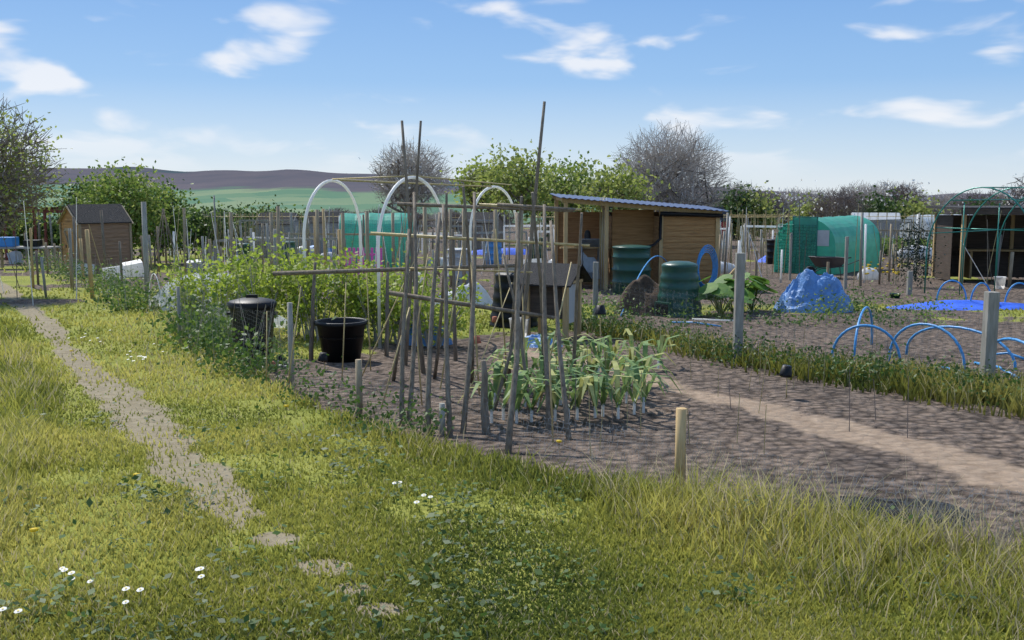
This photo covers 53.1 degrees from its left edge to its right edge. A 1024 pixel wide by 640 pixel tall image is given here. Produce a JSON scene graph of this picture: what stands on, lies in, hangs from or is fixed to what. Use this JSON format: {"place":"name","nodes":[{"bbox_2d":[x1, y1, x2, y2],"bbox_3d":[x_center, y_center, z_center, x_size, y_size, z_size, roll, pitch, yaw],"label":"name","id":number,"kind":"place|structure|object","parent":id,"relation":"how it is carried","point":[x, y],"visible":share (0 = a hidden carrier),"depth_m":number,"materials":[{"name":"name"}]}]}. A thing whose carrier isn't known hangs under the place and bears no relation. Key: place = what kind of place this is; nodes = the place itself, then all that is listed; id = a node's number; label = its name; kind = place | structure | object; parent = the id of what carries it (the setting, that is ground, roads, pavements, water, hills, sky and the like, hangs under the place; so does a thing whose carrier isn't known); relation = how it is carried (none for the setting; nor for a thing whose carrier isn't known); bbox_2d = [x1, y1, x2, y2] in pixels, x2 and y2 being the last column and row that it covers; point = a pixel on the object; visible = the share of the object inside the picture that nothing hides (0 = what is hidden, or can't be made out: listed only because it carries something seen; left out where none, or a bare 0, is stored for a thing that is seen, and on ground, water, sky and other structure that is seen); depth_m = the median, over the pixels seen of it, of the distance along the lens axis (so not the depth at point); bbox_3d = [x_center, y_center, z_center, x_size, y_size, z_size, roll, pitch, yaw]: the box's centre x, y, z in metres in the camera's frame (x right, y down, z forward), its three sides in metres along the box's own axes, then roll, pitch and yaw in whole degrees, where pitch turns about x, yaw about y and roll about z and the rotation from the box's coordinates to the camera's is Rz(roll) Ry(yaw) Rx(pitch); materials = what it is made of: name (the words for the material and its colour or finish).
{"place":"outdoors","nodes":[
{"label":"outdoors","id":0,"kind":"place"},
{"bbox_2d":[1,167,997,222],"bbox_3d":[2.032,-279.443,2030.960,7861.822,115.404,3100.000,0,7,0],"label":"distant hills","id":1,"kind":"structure","parent":0,"point":[289,188],"depth_m":2092.38,"materials":[{"name":"plant"}]},
{"bbox_2d":[0,223,1023,639],"bbox_3d":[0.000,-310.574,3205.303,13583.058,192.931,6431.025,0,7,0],"label":"ground","id":2,"kind":"structure","parent":0,"point":[810,427],"depth_m":8.69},
{"bbox_2d":[0,213,42,257],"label":"hedge","id":3,"kind":"object","parent":2,"relation":"on","point":[20,239],"visible":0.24,"depth_m":45.26,"materials":[{"name":"green plant"}]},
{"bbox_2d":[0,237,59,268],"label":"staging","id":4,"kind":"object","parent":2,"relation":"on","point":[10,243],"visible":0.84,"depth_m":35.74,"materials":[{"name":"silver metal"}]},
{"bbox_2d":[0,205,62,259],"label":"pergola","id":5,"kind":"object","parent":2,"relation":"on","point":[52,210],"visible":0.2,"depth_m":40.01,"materials":[{"name":"red wood"}]},
{"bbox_2d":[0,97,77,239],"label":"tree","id":6,"kind":"object","parent":2,"relation":"on","point":[17,157],"visible":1,"depth_m":22.73,"materials":[{"name":"green plant"}]},
{"bbox_2d":[17,213,60,255],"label":"hedge","id":7,"kind":"object","parent":2,"relation":"on","point":[42,229],"visible":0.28,"depth_m":45.07,"materials":[{"name":"green plant"}]},
{"bbox_2d":[35,169,117,242],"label":"bush","id":8,"kind":"object","parent":2,"relation":"on","point":[69,196],"visible":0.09,"depth_m":40.21,"materials":[{"name":"green plant"}]},
{"bbox_2d":[56,204,133,274],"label":"shed","id":9,"kind":"structure","parent":2,"relation":"on","point":[118,222],"depth_m":32.10,"materials":[{"name":"brown wood"}]},
{"bbox_2d":[49,157,189,260],"bbox_3d":[-14.327,-3.876,37.757,4.515,4.210,4.515,7,10,43],"label":"bush","id":10,"kind":"object","parent":2,"relation":"on","point":[122,192],"visible":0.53,"depth_m":37.28,"materials":[{"name":"green plant"}]},
{"bbox_2d":[131,172,208,263],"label":"bush","id":11,"kind":"object","parent":2,"relation":"on","point":[176,210],"visible":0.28,"depth_m":39.66,"materials":[{"name":"green plant"}]},
{"bbox_2d":[156,203,217,259],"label":"hedge","id":12,"kind":"object","parent":2,"relation":"on","point":[194,221],"visible":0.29,"depth_m":43.86,"materials":[{"name":"green plant"}]},
{"bbox_2d":[157,250,231,319],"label":"currant bush","id":13,"kind":"object","parent":2,"relation":"on","point":[188,284],"visible":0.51,"depth_m":15.44,"materials":[{"name":"green plant"}]},
{"bbox_2d":[149,272,241,312],"bbox_3d":[-5.891,-0.522,19.676,1.894,0.843,1.060,-5,9,-32],"label":"cloche","id":14,"kind":"object","parent":2,"relation":"on","point":[160,297],"visible":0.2,"depth_m":19.16,"materials":[{"name":"white plastic"}]},
{"bbox_2d":[186,197,237,257],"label":"hedge","id":15,"kind":"object","parent":2,"relation":"on","point":[221,224],"visible":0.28,"depth_m":45.56,"materials":[{"name":"green plant"}]},
{"bbox_2d":[171,237,284,331],"bbox_3d":[-4.143,-0.453,15.056,1.591,1.490,1.267,-7,10,-44],"label":"currant bush","id":16,"kind":"object","parent":2,"relation":"on","point":[219,284],"visible":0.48,"depth_m":14.92,"materials":[{"name":"green plant"}]},
{"bbox_2d":[8,244,454,449],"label":"weeds","id":17,"kind":"object","parent":2,"relation":"on","point":[211,339],"visible":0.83,"depth_m":12.67,"materials":[{"name":"green plant"}]},
{"bbox_2d":[203,202,261,256],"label":"hedge","id":18,"kind":"object","parent":2,"relation":"on","point":[243,227],"visible":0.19,"depth_m":47.62,"materials":[{"name":"green plant"}]},
{"bbox_2d":[176,304,294,330],"bbox_3d":[-4.237,0.005,15.761,1.568,0.544,0.954,2,8,15],"label":"cloche","id":19,"kind":"object","parent":2,"relation":"on","point":[277,321],"visible":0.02,"depth_m":15.57,"materials":[{"name":"white plastic"}]},
{"bbox_2d":[226,294,277,362],"bbox_3d":[-3.144,0.092,12.427,0.596,0.805,0.583,0,7,0],"label":"trash can","id":20,"kind":"object","parent":2,"relation":"on","point":[250,303],"visible":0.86,"depth_m":12.22,"materials":[{"name":"plastic"}]},
{"bbox_2d":[214,231,299,324],"bbox_3d":[-3.558,-0.461,14.571,1.245,1.603,1.603,-3,8,-25],"label":"currant bush","id":21,"kind":"object","parent":2,"relation":"on","point":[266,291],"visible":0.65,"depth_m":14.40,"materials":[{"name":"green plant"}]},
{"bbox_2d":[229,194,287,245],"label":"hedge","id":22,"kind":"object","parent":2,"relation":"on","point":[263,209],"visible":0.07,"depth_m":50.12,"materials":[{"name":"green plant"}]},
{"bbox_2d":[0,197,541,305],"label":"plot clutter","id":23,"kind":"object","parent":2,"relation":"on","point":[139,263],"visible":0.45,"depth_m":27.28,"materials":[{"name":"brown wood"}]},
{"bbox_2d":[254,212,302,256],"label":"grey shed","id":24,"kind":"structure","parent":2,"relation":"on","point":[287,223],"depth_m":46.91,"materials":[{"name":"silver wood"}]},
{"bbox_2d":[268,244,329,337],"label":"currant bush","id":25,"kind":"object","parent":2,"relation":"on","point":[301,268],"visible":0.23,"depth_m":14.76,"materials":[{"name":"green plant"}]},
{"bbox_2d":[268,238,369,341],"bbox_3d":[-2.820,-0.394,14.407,1.457,1.501,1.486,7,10,43],"label":"currant bush","id":26,"kind":"object","parent":2,"relation":"on","point":[304,304],"visible":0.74,"depth_m":14.31,"materials":[{"name":"green plant"}]},
{"bbox_2d":[308,212,346,254],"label":"shed","id":27,"kind":"structure","parent":2,"relation":"on","point":[329,220],"depth_m":50.17,"materials":[{"name":"grey wood"}]},
{"bbox_2d":[314,317,367,362],"bbox_3d":[-2.071,0.247,12.446,0.642,0.493,0.642,0,7,0],"label":"black tub","id":28,"kind":"object","parent":2,"relation":"on","point":[330,332],"visible":0.94,"depth_m":12.24,"materials":[{"name":"plastic"}]},
{"bbox_2d":[296,246,385,327],"bbox_3d":[-2.310,-0.371,14.655,1.453,1.404,1.147,0,7,0],"label":"currant bush","id":29,"kind":"object","parent":2,"relation":"on","point":[339,288],"visible":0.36,"depth_m":14.43,"materials":[{"name":"green plant"}]},
{"bbox_2d":[345,248,382,277],"bbox_3d":[-4.363,-1.672,30.043,1.135,0.900,0.045,0,7,0],"label":"pink fence","id":30,"kind":"object","parent":2,"relation":"on","point":[372,254],"visible":0.36,"depth_m":30.00,"materials":[{"name":"pink paint"}]},
{"bbox_2d":[339,213,412,266],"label":"polytunnel","id":31,"kind":"structure","parent":2,"relation":"on","point":[351,219],"depth_m":37.03,"materials":[{"name":"plastic"}]},
{"bbox_2d":[332,248,439,341],"bbox_3d":[-1.734,-0.338,14.341,1.506,1.394,1.228,0,7,0],"label":"currant bush","id":32,"kind":"object","parent":2,"relation":"on","point":[372,313],"visible":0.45,"depth_m":14.20,"materials":[{"name":"green plant"}]},
{"bbox_2d":[346,256,457,343],"bbox_3d":[-1.526,-0.254,14.121,1.581,1.270,1.514,0,7,0],"label":"currant bush","id":33,"kind":"object","parent":2,"relation":"on","point":[392,301],"visible":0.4,"depth_m":14.00,"materials":[{"name":"green plant"}]},
{"bbox_2d":[358,135,455,212],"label":"bare tree","id":34,"kind":"object","parent":2,"relation":"on","point":[393,169],"visible":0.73,"depth_m":83.30,"materials":[{"name":"grey plant"}]},
{"bbox_2d":[302,175,515,347],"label":"hoop arches","id":35,"kind":"structure","parent":2,"relation":"on","point":[392,190],"depth_m":14.83,"materials":[{"name":"white plastic"}]},
{"bbox_2d":[400,320,452,345],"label":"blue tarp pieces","id":36,"kind":"object","parent":2,"relation":"on","point":[423,340],"visible":0.11,"depth_m":13.96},
{"bbox_2d":[272,101,589,453],"bbox_3d":[-0.920,-0.956,12.351,3.452,3.128,10.267,0,7,0],"label":"bean pole frame","id":37,"kind":"object","parent":2,"relation":"on","point":[516,337],"visible":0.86,"depth_m":9.13,"materials":[{"name":"brown wood"}]},
{"bbox_2d":[369,266,492,348],"bbox_3d":[-1.056,-0.161,13.690,1.630,1.173,1.512,0,7,0],"label":"currant bush","id":38,"kind":"object","parent":2,"relation":"on","point":[424,319],"visible":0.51,"depth_m":13.54,"materials":[{"name":"green plant"}]},
{"bbox_2d":[0,257,900,623],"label":"flowers","id":39,"kind":"object","parent":2,"relation":"on","point":[140,589],"visible":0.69,"depth_m":5.40,"materials":[{"name":"white"}]},
{"bbox_2d":[447,248,468,284],"bbox_3d":[-1.402,-1.415,27.028,0.630,0.974,0.651,0,7,0],"label":"water tank","id":40,"kind":"object","parent":2,"relation":"on","point":[457,255],"visible":0.34,"depth_m":26.78,"materials":[{"name":"grey plastic"}]},
{"bbox_2d":[435,282,492,305],"bbox_3d":[-0.972,-0.555,20.704,1.272,0.476,0.823,0,7,0],"label":"cloche","id":41,"kind":"object","parent":2,"relation":"on","point":[486,299],"visible":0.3,"depth_m":20.50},
{"bbox_2d":[429,155,513,213],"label":"green tree","id":42,"kind":"object","parent":2,"relation":"on","point":[468,189],"visible":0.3,"depth_m":70.59,"materials":[{"name":"green plant"}]},
{"bbox_2d":[456,212,503,250],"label":"water tank","id":43,"kind":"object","parent":2,"relation":"on","point":[480,216],"depth_m":55.61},
{"bbox_2d":[0,394,977,639],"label":"lawn weeds","id":44,"kind":"object","parent":2,"relation":"on","point":[253,621],"visible":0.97,"depth_m":4.69,"materials":[{"name":"green plant"}]},
{"bbox_2d":[485,241,501,264],"bbox_3d":[-0.683,-2.482,37.981,0.630,0.974,0.651,0,7,0],"label":"blue barrel","id":45,"kind":"object","parent":2,"relation":"on","point":[491,250],"visible":0.38,"depth_m":37.74,"materials":[{"name":"blue plastic"}]},
{"bbox_2d":[472,248,525,254],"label":"tarpaulin","id":46,"kind":"object","parent":2,"relation":"on","point":[512,251],"visible":0.23,"depth_m":50.73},
{"bbox_2d":[0,284,1023,639],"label":"lawn grass","id":47,"kind":"structure","parent":2,"relation":"on","point":[34,442],"depth_m":5.25,"materials":[{"name":"plant"}]},
{"bbox_2d":[3,262,1023,639],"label":"verge grass","id":48,"kind":"structure","parent":2,"relation":"on","point":[845,540],"depth_m":5.35,"materials":[{"name":"plant"}]},
{"bbox_2d":[490,270,537,327],"bbox_3d":[0.033,-0.353,16.524,0.822,0.898,0.862,0,7,0],"label":"compost bin","id":49,"kind":"object","parent":2,"relation":"on","point":[505,287],"visible":0.36,"depth_m":16.27,"materials":[{"name":"plastic"}]},
{"bbox_2d":[31,195,999,488],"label":"fence posts","id":50,"kind":"object","parent":2,"relation":"on","point":[991,303],"visible":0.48,"depth_m":12.33,"materials":[{"name":"grey wood"}]},
{"bbox_2d":[466,138,571,218],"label":"green tree","id":51,"kind":"object","parent":2,"relation":"on","point":[523,173],"visible":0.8,"depth_m":60.77,"materials":[{"name":"green plant"}]},
{"bbox_2d":[149,209,909,457],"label":"bamboo canes","id":52,"kind":"object","parent":2,"relation":"on","point":[163,216],"visible":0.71,"depth_m":10.01,"materials":[{"name":"wood"}]},
{"bbox_2d":[268,305,791,397],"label":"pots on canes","id":53,"kind":"object","parent":2,"relation":"on","point":[786,371],"visible":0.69,"depth_m":11.62,"materials":[{"name":"plastic"}]},
{"bbox_2d":[526,334,552,347],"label":"blue tarp pieces","id":54,"kind":"object","parent":2,"relation":"on","point":[532,336],"visible":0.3,"depth_m":13.79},
{"bbox_2d":[501,157,585,241],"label":"bush","id":55,"kind":"object","parent":2,"relation":"on","point":[547,220],"visible":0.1,"depth_m":77.06,"materials":[{"name":"green plant"}]},
{"bbox_2d":[512,262,592,339],"bbox_3d":[0.601,-0.292,14.957,0.900,1.080,0.900,3,8,25],"label":"roofed box","id":56,"kind":"object","parent":2,"relation":"on","point":[568,306],"visible":0.52,"depth_m":14.75,"materials":[{"name":"grey wood"}]},
{"bbox_2d":[178,242,931,279],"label":"containers","id":57,"kind":"object","parent":2,"relation":"on","point":[872,275],"visible":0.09,"depth_m":37.56,"materials":[{"name":"grey plastic"}]},
{"bbox_2d":[458,329,685,422],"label":"plants","id":58,"kind":"object","parent":2,"relation":"on","point":[631,363],"visible":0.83,"depth_m":9.22,"materials":[{"name":"green"}]},
{"bbox_2d":[213,219,933,270],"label":"frames and rails","id":59,"kind":"structure","parent":2,"relation":"on","point":[540,231],"depth_m":39.16,"materials":[{"name":"silver metal"}]},
{"bbox_2d":[536,150,624,223],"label":"green tree","id":60,"kind":"object","parent":2,"relation":"on","point":[573,181],"visible":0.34,"depth_m":64.79,"materials":[{"name":"green plant"}]},
{"bbox_2d":[165,197,1013,291],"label":"plot posts","id":61,"kind":"object","parent":2,"relation":"on","point":[725,239],"visible":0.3,"depth_m":32.13,"materials":[{"name":"wood"}]},
{"bbox_2d":[581,230,603,287],"bbox_3d":[1.977,-1.381,25.929,0.644,1.862,0.653,-1,-5,-10],"label":"wheelbarrow","id":62,"kind":"object","parent":2,"relation":"on","point":[586,262],"visible":0.57,"depth_m":25.89,"materials":[{"name":"metal"}]},
{"bbox_2d":[560,152,676,211],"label":"green tree","id":63,"kind":"object","parent":2,"relation":"on","point":[613,185],"visible":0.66,"depth_m":58.89,"materials":[{"name":"green plant"}]},
{"bbox_2d":[612,245,650,293],"bbox_3d":[2.790,-1.186,23.883,0.924,1.129,0.955,0,7,0],"label":"compost bin","id":64,"kind":"object","parent":2,"relation":"on","point":[630,262],"visible":0.84,"depth_m":23.52,"materials":[{"name":"plastic"}]},
{"bbox_2d":[614,275,658,315],"bbox_3d":[2.491,-0.478,18.744,1.260,0.705,1.068,0,7,0],"label":"manure heap","id":65,"kind":"object","parent":2,"relation":"on","point":[643,289],"visible":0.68,"depth_m":18.55,"materials":[{"name":"soil"}]},
{"bbox_2d":[550,193,727,289],"bbox_3d":[3.125,-2.010,25.783,4.149,2.349,2.977,-1,7,-4],"label":"wooden shed","id":66,"kind":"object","parent":2,"relation":"on","point":[683,232],"visible":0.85,"depth_m":25.24,"materials":[{"name":"brown wood"}]},
{"bbox_2d":[310,276,1005,336],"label":"buckets and bottles","id":67,"kind":"object","parent":2,"relation":"on","point":[1000,282],"visible":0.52,"depth_m":23.96,"materials":[{"name":"white plastic"}]},
{"bbox_2d":[608,118,734,211],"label":"bare tree","id":68,"kind":"object","parent":2,"relation":"on","point":[682,164],"visible":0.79,"depth_m":68.05,"materials":[{"name":"grey plant"}]},
{"bbox_2d":[620,245,732,326],"bbox_3d":[3.426,-0.825,21.299,1.947,1.128,10.099,1,7,9],"label":"blue hose","id":69,"kind":"object","parent":2,"relation":"on","point":[715,266],"visible":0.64,"depth_m":24.43,"materials":[{"name":"plastic"}]},
{"bbox_2d":[654,261,701,317],"bbox_3d":[2.982,-0.570,18.330,0.889,0.979,0.857,0,7,0],"label":"compost bin","id":70,"kind":"object","parent":2,"relation":"on","point":[678,284],"visible":0.93,"depth_m":18.02,"materials":[{"name":"plastic"}]},
{"bbox_2d":[694,272,777,315],"bbox_3d":[4.018,-0.469,18.694,1.165,0.750,2.444,4,8,30],"label":"rhubarb","id":71,"kind":"object","parent":2,"relation":"on","point":[720,288],"visible":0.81,"depth_m":18.35,"materials":[{"name":"green plant"}]},
{"bbox_2d":[711,180,767,239],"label":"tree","id":72,"kind":"object","parent":2,"relation":"on","point":[739,185],"visible":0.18,"depth_m":87.90,"materials":[{"name":"grey plant"}]},
{"bbox_2d":[710,179,774,239],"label":"bush","id":73,"kind":"object","parent":2,"relation":"on","point":[729,205],"visible":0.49,"depth_m":86.58,"materials":[{"name":"green plant"}]},
{"bbox_2d":[725,182,794,239],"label":"bush","id":74,"kind":"object","parent":2,"relation":"on","point":[759,209],"visible":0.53,"depth_m":86.77,"materials":[{"name":"green plant"}]},
{"bbox_2d":[767,239,774,263],"bbox_3d":[10.228,-2.676,39.973,0.630,0.974,0.651,0,7,0],"label":"water butt","id":75,"kind":"object","parent":2,"relation":"on","point":[770,248],"visible":0.35,"depth_m":39.76,"materials":[{"name":"black plastic"}]},
{"bbox_2d":[752,183,791,234],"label":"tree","id":76,"kind":"object","parent":2,"relation":"on","point":[773,201],"visible":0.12,"depth_m":107.75,"materials":[{"name":"grey plant"}]},
{"bbox_2d":[550,277,1023,406],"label":"plant strip","id":77,"kind":"object","parent":2,"relation":"on","point":[825,357],"visible":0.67,"depth_m":13.62,"materials":[{"name":"green plant"}]},
{"bbox_2d":[768,179,814,223],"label":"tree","id":78,"kind":"object","parent":2,"relation":"on","point":[789,198],"visible":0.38,"depth_m":108.55,"materials":[{"name":"grey plant"}]},
{"bbox_2d":[560,306,1023,420],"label":"weed strip","id":79,"kind":"object","parent":2,"relation":"on","point":[920,391],"visible":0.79,"depth_m":10.51,"materials":[{"name":"green plant"}]},
{"bbox_2d":[780,190,840,223],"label":"bush","id":80,"kind":"object","parent":2,"relation":"on","point":[805,208],"visible":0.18,"depth_m":87.16,"materials":[{"name":"green plant"}]},
{"bbox_2d":[784,180,839,220],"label":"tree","id":81,"kind":"object","parent":2,"relation":"on","point":[811,195],"visible":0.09,"depth_m":110.69,"materials":[{"name":"grey plant"}]},
{"bbox_2d":[774,269,853,312],"bbox_3d":[5.742,-0.583,19.367,1.547,0.791,1.159,0,7,0],"label":"blue tarp","id":82,"kind":"object","parent":2,"relation":"on","point":[805,282],"visible":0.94,"depth_m":19.06,"materials":[{"name":"plastic"}]},
{"bbox_2d":[774,215,879,274],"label":"polytunnel","id":83,"kind":"structure","parent":2,"relation":"on","point":[826,236],"depth_m":32.86,"materials":[{"name":"teal plastic"}]},
{"bbox_2d":[805,256,863,278],"bbox_3d":[9.367,-1.547,30.044,1.862,0.653,0.644,-3,8,-20],"label":"wheelbarrow","id":84,"kind":"object","parent":2,"relation":"on","point":[822,261],"visible":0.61,"depth_m":29.79,"materials":[{"name":"grey metal"}]},
{"bbox_2d":[802,186,872,217],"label":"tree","id":85,"kind":"object","parent":2,"relation":"on","point":[825,208],"visible":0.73,"depth_m":82.53,"materials":[{"name":"plant"}]},
{"bbox_2d":[832,180,873,211],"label":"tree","id":86,"kind":"object","parent":2,"relation":"on","point":[859,188],"visible":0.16,"depth_m":117.62,"materials":[{"name":"grey plant"}]},
{"bbox_2d":[851,212,900,238],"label":"greenhouse","id":87,"kind":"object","parent":2,"relation":"on","point":[895,225],"depth_m":74.27,"materials":[{"name":"glass"}]},
{"bbox_2d":[860,179,902,207],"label":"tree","id":88,"kind":"object","parent":2,"relation":"on","point":[878,189],"visible":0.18,"depth_m":114.42,"materials":[{"name":"grey plant"}]},
{"bbox_2d":[854,185,911,227],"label":"bush","id":89,"kind":"object","parent":2,"relation":"on","point":[877,205],"visible":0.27,"depth_m":86.88,"materials":[{"name":"green plant"}]},
{"bbox_2d":[799,496,973,530],"bbox_3d":[2.135,1.080,5.902,1.087,0.094,0.611,0,7,0],"label":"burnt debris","id":90,"kind":"object","parent":2,"relation":"on","point":[911,503],"visible":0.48,"depth_m":5.88,"materials":[{"name":"grey"}]},
{"bbox_2d":[882,238,906,255],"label":"plants","id":91,"kind":"object","parent":2,"relation":"on","point":[886,249],"visible":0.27,"depth_m":48.69,"materials":[{"name":"green plant"}]},
{"bbox_2d":[862,179,934,212],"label":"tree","id":92,"kind":"object","parent":2,"relation":"on","point":[907,189],"visible":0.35,"depth_m":101.87,"materials":[{"name":"grey plant"}]},
{"bbox_2d":[885,218,945,287],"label":"conifer shrub","id":93,"kind":"object","parent":2,"relation":"on","point":[908,239],"visible":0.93,"depth_m":25.95,"materials":[{"name":"green plant"}]},
{"bbox_2d":[886,186,949,224],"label":"bush","id":94,"kind":"object","parent":2,"relation":"on","point":[916,207],"visible":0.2,"depth_m":87.07,"materials":[{"name":"green plant"}]},
{"bbox_2d":[831,280,1023,377],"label":"blue hoops","id":95,"kind":"object","parent":2,"relation":"on","point":[933,326],"visible":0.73,"depth_m":12.20,"materials":[{"name":"plastic"}]},
{"bbox_2d":[899,214,958,240],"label":"polytunnel","id":96,"kind":"structure","parent":2,"relation":"on","point":[924,222],"depth_m":59.35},
{"bbox_2d":[915,194,951,214],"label":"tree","id":97,"kind":"object","parent":2,"relation":"on","point":[941,202],"visible":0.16,"depth_m":111.85,"materials":[{"name":"grey plant"}]},
{"bbox_2d":[886,300,1023,309],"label":"tarp","id":98,"kind":"object","parent":2,"relation":"on","point":[967,304],"visible":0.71,"depth_m":19.72,"materials":[{"name":"plastic"}]},
{"bbox_2d":[924,187,1023,294],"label":"hoop frame","id":99,"kind":"object","parent":2,"relation":"on","point":[977,229],"visible":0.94,"depth_m":23.60,"materials":[{"name":"teal metal"}]},
{"bbox_2d":[926,206,1023,283],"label":"shelter","id":100,"kind":"object","parent":2,"relation":"on","point":[948,267],"visible":0.84,"depth_m":29.36,"materials":[{"name":"wood"}]},
{"bbox_2d":[948,189,1005,214],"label":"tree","id":101,"kind":"object","parent":2,"relation":"on","point":[970,203],"visible":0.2,"depth_m":104.90,"materials":[{"name":"grey plant"}]},
{"bbox_2d":[952,189,1007,214],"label":"bush","id":102,"kind":"object","parent":2,"relation":"on","point":[980,204],"visible":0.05,"depth_m":87.16,"materials":[{"name":"green plant"}]},
{"bbox_2d":[1000,174,1023,277],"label":"bush","id":103,"kind":"object","parent":2,"relation":"on","point":[1013,203],"visible":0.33,"depth_m":29.80,"materials":[{"name":"green plant"}]},
{"bbox_2d":[0,0,1023,195],"label":"sky","id":104,"kind":"structure","parent":0,"point":[832,93],"materials":[{"name":"blue"}]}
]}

